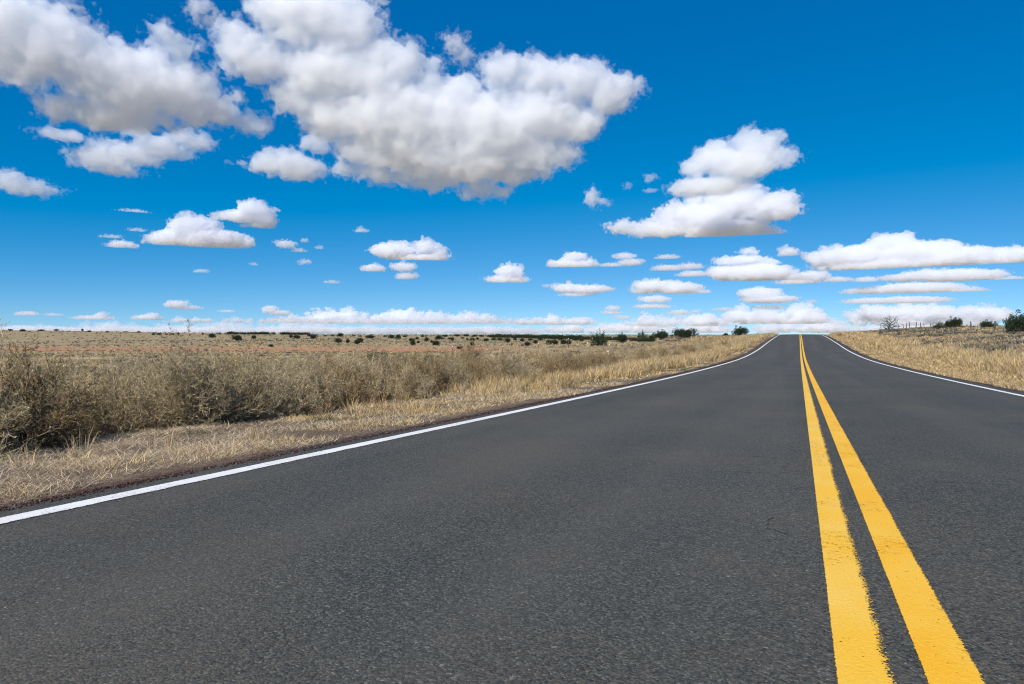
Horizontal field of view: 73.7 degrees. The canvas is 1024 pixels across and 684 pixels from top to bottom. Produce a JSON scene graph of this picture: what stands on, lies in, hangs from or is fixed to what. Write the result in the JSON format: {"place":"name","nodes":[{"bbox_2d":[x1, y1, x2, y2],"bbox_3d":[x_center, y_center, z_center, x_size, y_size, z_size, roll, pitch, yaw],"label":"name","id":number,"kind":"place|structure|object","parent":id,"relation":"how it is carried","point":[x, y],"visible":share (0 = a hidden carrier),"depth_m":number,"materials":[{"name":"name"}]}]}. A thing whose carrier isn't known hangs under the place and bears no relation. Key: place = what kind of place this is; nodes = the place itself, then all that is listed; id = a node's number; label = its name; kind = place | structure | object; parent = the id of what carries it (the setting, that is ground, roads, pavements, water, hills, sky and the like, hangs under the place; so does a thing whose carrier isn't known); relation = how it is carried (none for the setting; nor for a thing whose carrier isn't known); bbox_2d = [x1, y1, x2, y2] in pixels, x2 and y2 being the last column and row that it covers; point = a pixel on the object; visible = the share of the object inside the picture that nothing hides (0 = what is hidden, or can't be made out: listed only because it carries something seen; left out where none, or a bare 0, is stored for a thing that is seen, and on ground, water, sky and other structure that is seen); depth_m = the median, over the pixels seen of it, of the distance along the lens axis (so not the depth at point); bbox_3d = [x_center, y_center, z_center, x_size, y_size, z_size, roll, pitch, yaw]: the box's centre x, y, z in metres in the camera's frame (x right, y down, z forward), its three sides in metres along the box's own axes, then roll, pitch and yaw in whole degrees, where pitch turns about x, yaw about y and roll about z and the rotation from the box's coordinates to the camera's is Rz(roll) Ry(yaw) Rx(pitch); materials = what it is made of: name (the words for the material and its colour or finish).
{"place":"outdoors","nodes":[
{"label":"outdoors","id":0,"kind":"place"},
{"bbox_2d":[0,357,1020,511],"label":"gravel","id":1,"kind":"structure","parent":0,"point":[209,467],"depth_m":5.13,"materials":[{"name":"gravel"}]},
{"bbox_2d":[0,334,1023,683],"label":"road","id":2,"kind":"structure","parent":0,"point":[626,536],"depth_m":2.56,"materials":[{"name":"grey asphalt"}]},
{"bbox_2d":[0,335,778,523],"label":"edge line marking","id":3,"kind":"object","parent":2,"relation":"on","point":[16,517],"visible":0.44,"depth_m":4.25,"materials":[{"name":"white paint"}]},
{"bbox_2d":[643,391,1023,534],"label":"road cracks","id":4,"kind":"object","parent":2,"relation":"on","point":[784,458],"visible":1,"depth_m":4.16,"materials":[{"name":"black asphalt"}]},
{"bbox_2d":[799,334,895,683],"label":"line marking","id":5,"kind":"object","parent":2,"relation":"on","point":[850,613],"visible":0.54,"depth_m":2.10,"materials":[{"name":"yellow paint"}]},
{"bbox_2d":[801,335,985,683],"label":"line marking","id":6,"kind":"object","parent":2,"relation":"on","point":[914,593],"visible":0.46,"depth_m":2.12,"materials":[{"name":"yellow paint"}]},
{"bbox_2d":[823,335,1023,396],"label":"edge line marking","id":7,"kind":"object","parent":2,"relation":"on","point":[934,376],"visible":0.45,"depth_m":19.00,"materials":[{"name":"white paint"}]},
{"bbox_2d":[0,325,1023,507],"bbox_3d":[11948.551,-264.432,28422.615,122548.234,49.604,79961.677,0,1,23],"label":"ground","id":8,"kind":"structure","parent":0,"point":[120,478],"depth_m":12.88,"materials":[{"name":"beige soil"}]},
{"bbox_2d":[0,368,31,451],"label":"shrub","id":9,"kind":"object","parent":8,"relation":"on","point":[13,406],"visible":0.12,"depth_m":6.50,"materials":[{"name":"beige plant"}]},
{"bbox_2d":[0,349,37,391],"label":"shrub","id":10,"kind":"object","parent":8,"relation":"on","point":[13,363],"visible":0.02,"depth_m":9.12,"materials":[{"name":"beige plant"}]},
{"bbox_2d":[0,379,55,456],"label":"shrub","id":11,"kind":"object","parent":8,"relation":"on","point":[5,418],"visible":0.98,"depth_m":5.94,"materials":[{"name":"beige plant"}]},
{"bbox_2d":[0,317,80,444],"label":"shrub","id":12,"kind":"object","parent":8,"relation":"on","point":[22,369],"visible":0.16,"depth_m":7.03,"materials":[{"name":"beige plant"}]},
{"bbox_2d":[0,332,111,453],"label":"shrub","id":13,"kind":"object","parent":8,"relation":"on","point":[40,427],"visible":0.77,"depth_m":6.71,"materials":[{"name":"beige plant"}]},
{"bbox_2d":[32,354,94,387],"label":"shrub","id":14,"kind":"object","parent":8,"relation":"on","point":[68,368],"visible":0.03,"depth_m":11.35,"materials":[{"name":"beige plant"}]},
{"bbox_2d":[17,360,110,439],"bbox_3d":[-5.237,0.706,7.700,1.288,1.028,1.237,0,1,-23],"label":"shrub","id":15,"kind":"object","parent":8,"relation":"on","point":[82,387],"visible":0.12,"depth_m":7.75,"materials":[{"name":"beige plant"}]},
{"bbox_2d":[59,359,90,375],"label":"shrub","id":16,"kind":"object","parent":8,"relation":"on","point":[81,368],"visible":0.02,"depth_m":14.61,"materials":[{"name":"beige plant"}]},
{"bbox_2d":[44,348,130,431],"bbox_3d":[-5.422,0.632,8.479,1.311,1.185,1.427,0,1,-27],"label":"shrub","id":17,"kind":"object","parent":8,"relation":"on","point":[77,376],"visible":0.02,"depth_m":8.54,"materials":[{"name":"beige plant"}]},
{"bbox_2d":[41,347,136,428],"bbox_3d":[-5.854,0.695,9.500,1.544,1.244,1.619,0,1,-19],"label":"shrub","id":18,"kind":"object","parent":8,"relation":"on","point":[105,365],"visible":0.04,"depth_m":9.57,"materials":[{"name":"beige plant"}]},
{"bbox_2d":[46,349,192,436],"bbox_3d":[-4.664,0.646,8.044,1.398,1.115,1.342,0,1,19],"label":"shrub","id":19,"kind":"object","parent":8,"relation":"on","point":[115,415],"visible":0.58,"depth_m":7.99,"materials":[{"name":"beige plant"}]},
{"bbox_2d":[112,353,156,387],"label":"shrub","id":20,"kind":"object","parent":8,"relation":"on","point":[129,369],"visible":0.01,"depth_m":12.65,"materials":[{"name":"beige plant"}]},
{"bbox_2d":[123,357,162,391],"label":"shrub","id":21,"kind":"object","parent":8,"relation":"on","point":[142,371],"depth_m":10.66,"materials":[{"name":"beige plant"}]},
{"bbox_2d":[124,350,167,382],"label":"shrub","id":22,"kind":"object","parent":8,"relation":"on","point":[143,367],"visible":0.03,"depth_m":15.02,"materials":[{"name":"beige plant"}]},
{"bbox_2d":[113,350,199,424],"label":"shrub","id":23,"kind":"object","parent":8,"relation":"on","point":[145,377],"visible":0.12,"depth_m":9.29,"materials":[{"name":"beige plant"}]},
{"bbox_2d":[144,344,191,377],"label":"shrub","id":24,"kind":"object","parent":8,"relation":"on","point":[165,358],"visible":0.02,"depth_m":17.25,"materials":[{"name":"beige plant"}]},
{"bbox_2d":[105,318,253,429],"bbox_3d":[-3.886,0.471,8.061,1.468,1.544,1.616,0,1,-7],"label":"shrub","id":25,"kind":"object","parent":8,"relation":"on","point":[186,408],"visible":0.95,"depth_m":7.93,"materials":[{"name":"beige plant"}]},
{"bbox_2d":[151,353,229,400],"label":"shrub","id":26,"kind":"object","parent":8,"relation":"on","point":[178,369],"visible":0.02,"depth_m":10.11,"materials":[{"name":"beige plant"}]},
{"bbox_2d":[186,346,224,376],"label":"shrub","id":27,"kind":"object","parent":8,"relation":"on","point":[203,359],"visible":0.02,"depth_m":14.45,"materials":[{"name":"beige plant"}]},
{"bbox_2d":[164,354,263,423],"bbox_3d":[-3.942,0.692,9.350,1.296,1.119,1.251,0,1,20],"label":"shrub","id":28,"kind":"object","parent":8,"relation":"on","point":[233,364],"visible":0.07,"depth_m":9.38,"materials":[{"name":"beige plant"}]},
{"bbox_2d":[160,344,280,424],"bbox_3d":[-3.764,0.589,8.676,1.464,1.125,1.396,0,1,-1],"label":"shrub","id":29,"kind":"object","parent":8,"relation":"on","point":[245,405],"visible":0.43,"depth_m":8.67,"materials":[{"name":"beige plant"}]},
{"bbox_2d":[220,355,242,370],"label":"shrub","id":30,"kind":"object","parent":8,"relation":"on","point":[232,362],"visible":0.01,"depth_m":18.27,"materials":[{"name":"beige plant"}]},
{"bbox_2d":[230,334,241,340],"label":"juniper tree","id":31,"kind":"object","parent":8,"relation":"on","point":[238,337],"visible":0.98,"depth_m":455.73,"materials":[{"name":"green plant"}]},
{"bbox_2d":[210,350,276,390],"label":"shrub","id":32,"kind":"object","parent":8,"relation":"on","point":[230,364],"visible":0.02,"depth_m":11.00,"materials":[{"name":"beige plant"}]},
{"bbox_2d":[226,340,297,419],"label":"shrub","id":33,"kind":"object","parent":8,"relation":"on","point":[264,373],"visible":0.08,"depth_m":10.04,"materials":[{"name":"beige plant"}]},
{"bbox_2d":[225,348,322,419],"bbox_3d":[-3.433,0.637,9.508,1.412,1.138,1.481,0,1,37],"label":"shrub","id":34,"kind":"object","parent":8,"relation":"on","point":[281,388],"visible":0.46,"depth_m":9.50,"materials":[{"name":"beige plant"}]},
{"bbox_2d":[257,346,295,379],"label":"shrub","id":35,"kind":"object","parent":8,"relation":"on","point":[278,361],"visible":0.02,"depth_m":14.75,"materials":[{"name":"beige plant"}]},
{"bbox_2d":[261,351,313,381],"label":"shrub","id":36,"kind":"object","parent":8,"relation":"on","point":[297,370],"visible":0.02,"depth_m":12.84,"materials":[{"name":"beige plant"}]},
{"bbox_2d":[269,353,309,370],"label":"shrub","id":37,"kind":"object","parent":8,"relation":"on","point":[292,361],"visible":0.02,"depth_m":18.90,"materials":[{"name":"beige plant"}]},
{"bbox_2d":[268,355,327,404],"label":"shrub","id":38,"kind":"object","parent":8,"relation":"on","point":[299,372],"visible":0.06,"depth_m":11.43,"materials":[{"name":"beige plant"}]},
{"bbox_2d":[267,350,357,414],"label":"shrub","id":39,"kind":"object","parent":8,"relation":"on","point":[315,385],"visible":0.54,"depth_m":10.49,"materials":[{"name":"beige plant"}]},
{"bbox_2d":[304,351,342,367],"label":"shrub","id":40,"kind":"object","parent":8,"relation":"on","point":[318,358],"visible":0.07,"depth_m":22.04,"materials":[{"name":"beige plant"}]},
{"bbox_2d":[301,351,348,387],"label":"shrub","id":41,"kind":"object","parent":8,"relation":"on","point":[326,366],"visible":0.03,"depth_m":13.41,"materials":[{"name":"beige plant"}]},
{"bbox_2d":[312,347,375,383],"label":"shrub","id":42,"kind":"object","parent":8,"relation":"on","point":[346,365],"visible":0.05,"depth_m":14.40,"materials":[{"name":"beige plant"}]},
{"bbox_2d":[320,358,377,409],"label":"shrub","id":43,"kind":"object","parent":8,"relation":"on","point":[354,385],"visible":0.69,"depth_m":11.70,"materials":[{"name":"beige plant"}]},
{"bbox_2d":[319,345,394,401],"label":"shrub","id":44,"kind":"object","parent":8,"relation":"on","point":[373,388],"visible":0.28,"depth_m":13.25,"materials":[{"name":"beige plant"}]},
{"bbox_2d":[368,350,387,359],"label":"shrub","id":45,"kind":"object","parent":8,"relation":"on","point":[375,354],"visible":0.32,"depth_m":54.88,"materials":[{"name":"beige plant"}]},
{"bbox_2d":[360,353,397,372],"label":"shrub","id":46,"kind":"object","parent":8,"relation":"on","point":[373,359],"visible":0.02,"depth_m":17.04,"materials":[{"name":"beige plant"}]},
{"bbox_2d":[374,350,396,373],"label":"shrub","id":47,"kind":"object","parent":8,"relation":"on","point":[385,361],"visible":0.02,"depth_m":18.53,"materials":[{"name":"beige plant"}]},
{"bbox_2d":[360,345,412,399],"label":"shrub","id":48,"kind":"object","parent":8,"relation":"on","point":[384,376],"visible":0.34,"depth_m":14.09,"materials":[{"name":"beige plant"}]},
{"bbox_2d":[367,355,417,395],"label":"shrub","id":49,"kind":"object","parent":8,"relation":"on","point":[397,365],"visible":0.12,"depth_m":15.16,"materials":[{"name":"beige plant"}]},
{"bbox_2d":[379,357,436,400],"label":"shrub","id":50,"kind":"object","parent":8,"relation":"on","point":[421,385],"visible":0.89,"depth_m":13.40,"materials":[{"name":"beige plant"}]},
{"bbox_2d":[389,350,431,380],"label":"shrub","id":51,"kind":"object","parent":8,"relation":"on","point":[405,361],"visible":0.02,"depth_m":15.96,"materials":[{"name":"beige plant"}]},
{"bbox_2d":[398,348,436,379],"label":"shrub","id":52,"kind":"object","parent":8,"relation":"on","point":[417,360],"visible":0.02,"depth_m":16.94,"materials":[{"name":"beige plant"}]},
{"bbox_2d":[394,343,453,394],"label":"shrub","id":53,"kind":"object","parent":8,"relation":"on","point":[439,375],"visible":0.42,"depth_m":14.97,"materials":[{"name":"beige plant"}]},
{"bbox_2d":[426,345,452,375],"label":"shrub","id":54,"kind":"object","parent":8,"relation":"on","point":[428,362],"visible":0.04,"depth_m":18.19,"materials":[{"name":"beige plant"}]},
{"bbox_2d":[225,331,655,341],"bbox_3d":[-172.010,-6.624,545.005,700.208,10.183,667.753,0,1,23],"label":"distant woodland","id":55,"kind":"object","parent":8,"relation":"on","point":[543,336],"visible":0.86,"depth_m":606.63,"materials":[{"name":"green plant"}]},
{"bbox_2d":[422,348,475,389],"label":"shrub","id":56,"kind":"object","parent":8,"relation":"on","point":[456,380],"visible":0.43,"depth_m":16.21,"materials":[{"name":"beige plant"}]},
{"bbox_2d":[428,349,476,386],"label":"shrub","id":57,"kind":"object","parent":8,"relation":"on","point":[451,359],"visible":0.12,"depth_m":17.02,"materials":[{"name":"beige plant"}]},
{"bbox_2d":[447,340,485,373],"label":"shrub","id":58,"kind":"object","parent":8,"relation":"on","point":[472,352],"visible":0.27,"depth_m":30.42,"materials":[{"name":"beige plant"}]},
{"bbox_2d":[456,356,491,382],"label":"shrub","id":59,"kind":"object","parent":8,"relation":"on","point":[476,370],"visible":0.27,"depth_m":17.84,"materials":[{"name":"beige plant"}]},
{"bbox_2d":[469,359,495,375],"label":"shrub","id":60,"kind":"object","parent":8,"relation":"on","point":[480,365],"visible":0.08,"depth_m":20.86,"materials":[{"name":"beige plant"}]},
{"bbox_2d":[477,358,502,381],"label":"shrub","id":61,"kind":"object","parent":8,"relation":"on","point":[486,366],"visible":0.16,"depth_m":19.51,"materials":[{"name":"beige plant"}]},
{"bbox_2d":[482,338,534,380],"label":"shrub","id":62,"kind":"object","parent":8,"relation":"on","point":[505,364],"visible":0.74,"depth_m":18.75,"materials":[{"name":"beige plant"}]},
{"bbox_2d":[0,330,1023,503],"bbox_3d":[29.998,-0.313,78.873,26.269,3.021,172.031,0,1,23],"label":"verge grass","id":63,"kind":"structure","parent":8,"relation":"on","point":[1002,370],"depth_m":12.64,"materials":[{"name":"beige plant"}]},
{"bbox_2d":[0,325,1023,371],"bbox_3d":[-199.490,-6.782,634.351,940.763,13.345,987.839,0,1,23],"label":"brush","id":64,"kind":"object","parent":8,"relation":"on","point":[986,331],"visible":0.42,"depth_m":133.96,"materials":[{"name":"beige plant"}]},
{"bbox_2d":[495,347,535,370],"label":"shrub","id":65,"kind":"object","parent":8,"relation":"on","point":[508,359],"visible":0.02,"depth_m":21.76,"materials":[{"name":"beige plant"}]},
{"bbox_2d":[507,354,533,376],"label":"shrub","id":66,"kind":"object","parent":8,"relation":"on","point":[525,366],"visible":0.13,"depth_m":19.89,"materials":[{"name":"beige plant"}]},
{"bbox_2d":[498,347,545,377],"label":"shrub","id":67,"kind":"object","parent":8,"relation":"on","point":[534,363],"visible":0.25,"depth_m":20.71,"materials":[{"name":"beige plant"}]},
{"bbox_2d":[524,352,539,372],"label":"shrub","id":68,"kind":"object","parent":8,"relation":"on","point":[527,355],"visible":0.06,"depth_m":23.20,"materials":[{"name":"beige plant"}]},
{"bbox_2d":[532,353,557,373],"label":"shrub","id":69,"kind":"object","parent":8,"relation":"on","point":[547,368],"visible":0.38,"depth_m":21.80,"materials":[{"name":"beige plant"}]},
{"bbox_2d":[536,349,559,367],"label":"shrub","id":70,"kind":"object","parent":8,"relation":"on","point":[547,357],"visible":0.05,"depth_m":24.70,"materials":[{"name":"beige plant"}]},
{"bbox_2d":[534,345,566,368],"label":"shrub","id":71,"kind":"object","parent":8,"relation":"on","point":[543,350],"visible":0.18,"depth_m":25.06,"materials":[{"name":"beige plant"}]},
{"bbox_2d":[545,356,571,374],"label":"shrub","id":72,"kind":"object","parent":8,"relation":"on","point":[561,367],"visible":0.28,"depth_m":23.19,"materials":[{"name":"beige plant"}]},
{"bbox_2d":[452,334,675,360],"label":"steel fence","id":73,"kind":"object","parent":8,"relation":"on","point":[540,343],"visible":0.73,"depth_m":70.34,"materials":[{"name":"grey metal"}]},
{"bbox_2d":[548,348,580,364],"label":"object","id":74,"kind":"object","parent":8,"relation":"on","point":[563,354],"visible":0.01,"depth_m":26.70,"materials":[{"name":"beige plant"}]},
{"bbox_2d":[555,351,580,369],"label":"shrub","id":75,"kind":"object","parent":8,"relation":"on","point":[562,353],"visible":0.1,"depth_m":25.34,"materials":[{"name":"beige plant"}]},
{"bbox_2d":[557,350,586,371],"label":"shrub","id":76,"kind":"object","parent":8,"relation":"on","point":[571,362],"visible":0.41,"depth_m":24.30,"materials":[{"name":"beige plant"}]},
{"bbox_2d":[572,350,596,371],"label":"shrub","id":77,"kind":"object","parent":8,"relation":"on","point":[588,363],"visible":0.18,"depth_m":26.09,"materials":[{"name":"beige plant"}]},
{"bbox_2d":[581,352,598,367],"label":"shrub","id":78,"kind":"object","parent":8,"relation":"on","point":[592,360],"visible":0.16,"depth_m":27.45,"materials":[{"name":"beige plant"}]},
{"bbox_2d":[589,330,608,345],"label":"juniper tree","id":79,"kind":"object","parent":8,"relation":"on","point":[599,342],"visible":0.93,"depth_m":94.77,"materials":[{"name":"green plant"}]},
{"bbox_2d":[594,351,613,364],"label":"shrub","id":80,"kind":"object","parent":8,"relation":"on","point":[601,357],"visible":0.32,"depth_m":29.02,"materials":[{"name":"beige plant"}]},
{"bbox_2d":[601,350,621,364],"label":"shrub","id":81,"kind":"object","parent":8,"relation":"on","point":[613,358],"visible":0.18,"depth_m":31.64,"materials":[{"name":"beige plant"}]},
{"bbox_2d":[607,349,631,362],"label":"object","id":82,"kind":"object","parent":8,"relation":"on","point":[619,357],"visible":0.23,"depth_m":33.73,"materials":[{"name":"beige plant"}]},
{"bbox_2d":[615,332,627,342],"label":"juniper tree","id":83,"kind":"object","parent":8,"relation":"on","point":[621,337],"visible":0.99,"depth_m":106.34,"materials":[{"name":"green plant"}]},
{"bbox_2d":[632,342,649,357],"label":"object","id":84,"kind":"object","parent":8,"relation":"on","point":[643,353],"visible":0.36,"depth_m":47.52,"materials":[{"name":"beige plant"}]},
{"bbox_2d":[637,331,648,341],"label":"juniper tree","id":85,"kind":"object","parent":8,"relation":"on","point":[639,336],"visible":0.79,"depth_m":109.63,"materials":[{"name":"green plant"}]},
{"bbox_2d":[635,351,650,359],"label":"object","id":86,"kind":"object","parent":8,"relation":"on","point":[645,356],"visible":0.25,"depth_m":36.83,"materials":[{"name":"beige plant"}]},
{"bbox_2d":[649,351,662,358],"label":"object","id":87,"kind":"object","parent":8,"relation":"on","point":[658,354],"visible":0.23,"depth_m":39.42,"materials":[{"name":"beige plant"}]},
{"bbox_2d":[648,347,665,357],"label":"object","id":88,"kind":"object","parent":8,"relation":"on","point":[657,353],"visible":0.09,"depth_m":41.47,"materials":[{"name":"beige plant"}]},
{"bbox_2d":[652,329,668,338],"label":"juniper tree","id":89,"kind":"object","parent":8,"relation":"on","point":[661,334],"visible":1,"depth_m":116.70,"materials":[{"name":"green plant"}]},
{"bbox_2d":[670,327,698,337],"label":"juniper tree","id":90,"kind":"object","parent":8,"relation":"on","point":[683,333],"visible":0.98,"depth_m":123.18,"materials":[{"name":"green plant"}]},
{"bbox_2d":[682,346,697,352],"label":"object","id":91,"kind":"object","parent":8,"relation":"on","point":[690,349],"visible":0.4,"depth_m":52.38,"materials":[{"name":"beige plant"}]},
{"bbox_2d":[699,341,713,349],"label":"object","id":92,"kind":"object","parent":8,"relation":"on","point":[705,346],"visible":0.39,"depth_m":57.43,"materials":[{"name":"beige plant"}]},
{"bbox_2d":[718,338,731,344],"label":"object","id":93,"kind":"object","parent":8,"relation":"on","point":[725,342],"visible":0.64,"depth_m":68.96,"materials":[{"name":"beige plant"}]},
{"bbox_2d":[731,325,749,334],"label":"juniper tree","id":94,"kind":"object","parent":8,"relation":"on","point":[740,331],"visible":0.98,"depth_m":141.58,"materials":[{"name":"green plant"}]},
{"bbox_2d":[877,316,905,331],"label":"dead tree","id":95,"kind":"object","parent":8,"relation":"on","point":[888,326],"visible":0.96,"depth_m":103.12,"materials":[{"name":"grey wood"}]},
{"bbox_2d":[931,321,946,328],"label":"green bush","id":96,"kind":"object","parent":8,"relation":"on","point":[938,325],"visible":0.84,"depth_m":99.80,"materials":[{"name":"green plant"}]},
{"bbox_2d":[944,319,953,327],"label":"juniper tree","id":97,"kind":"object","parent":8,"relation":"on","point":[949,323],"visible":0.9,"depth_m":104.16,"materials":[{"name":"green plant"}]},
{"bbox_2d":[949,316,962,327],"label":"juniper tree","id":98,"kind":"object","parent":8,"relation":"on","point":[958,322],"visible":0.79,"depth_m":106.89,"materials":[{"name":"green plant"}]},
{"bbox_2d":[898,321,1023,330],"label":"wooden fence","id":99,"kind":"object","parent":8,"relation":"on","point":[968,321],"visible":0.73,"depth_m":88.18,"materials":[{"name":"wood"}]},
{"bbox_2d":[978,319,996,327],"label":"juniper tree","id":100,"kind":"object","parent":8,"relation":"on","point":[985,323],"visible":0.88,"depth_m":99.76,"materials":[{"name":"green plant"}]},
{"bbox_2d":[1002,309,1023,331],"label":"juniper tree","id":101,"kind":"object","parent":8,"relation":"on","point":[1012,324],"visible":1,"depth_m":67.25,"materials":[{"name":"green plant"}]},
{"bbox_2d":[0,0,1023,334],"label":"sky","id":102,"kind":"structure","parent":0,"point":[376,167],"materials":[{"name":"blue"}]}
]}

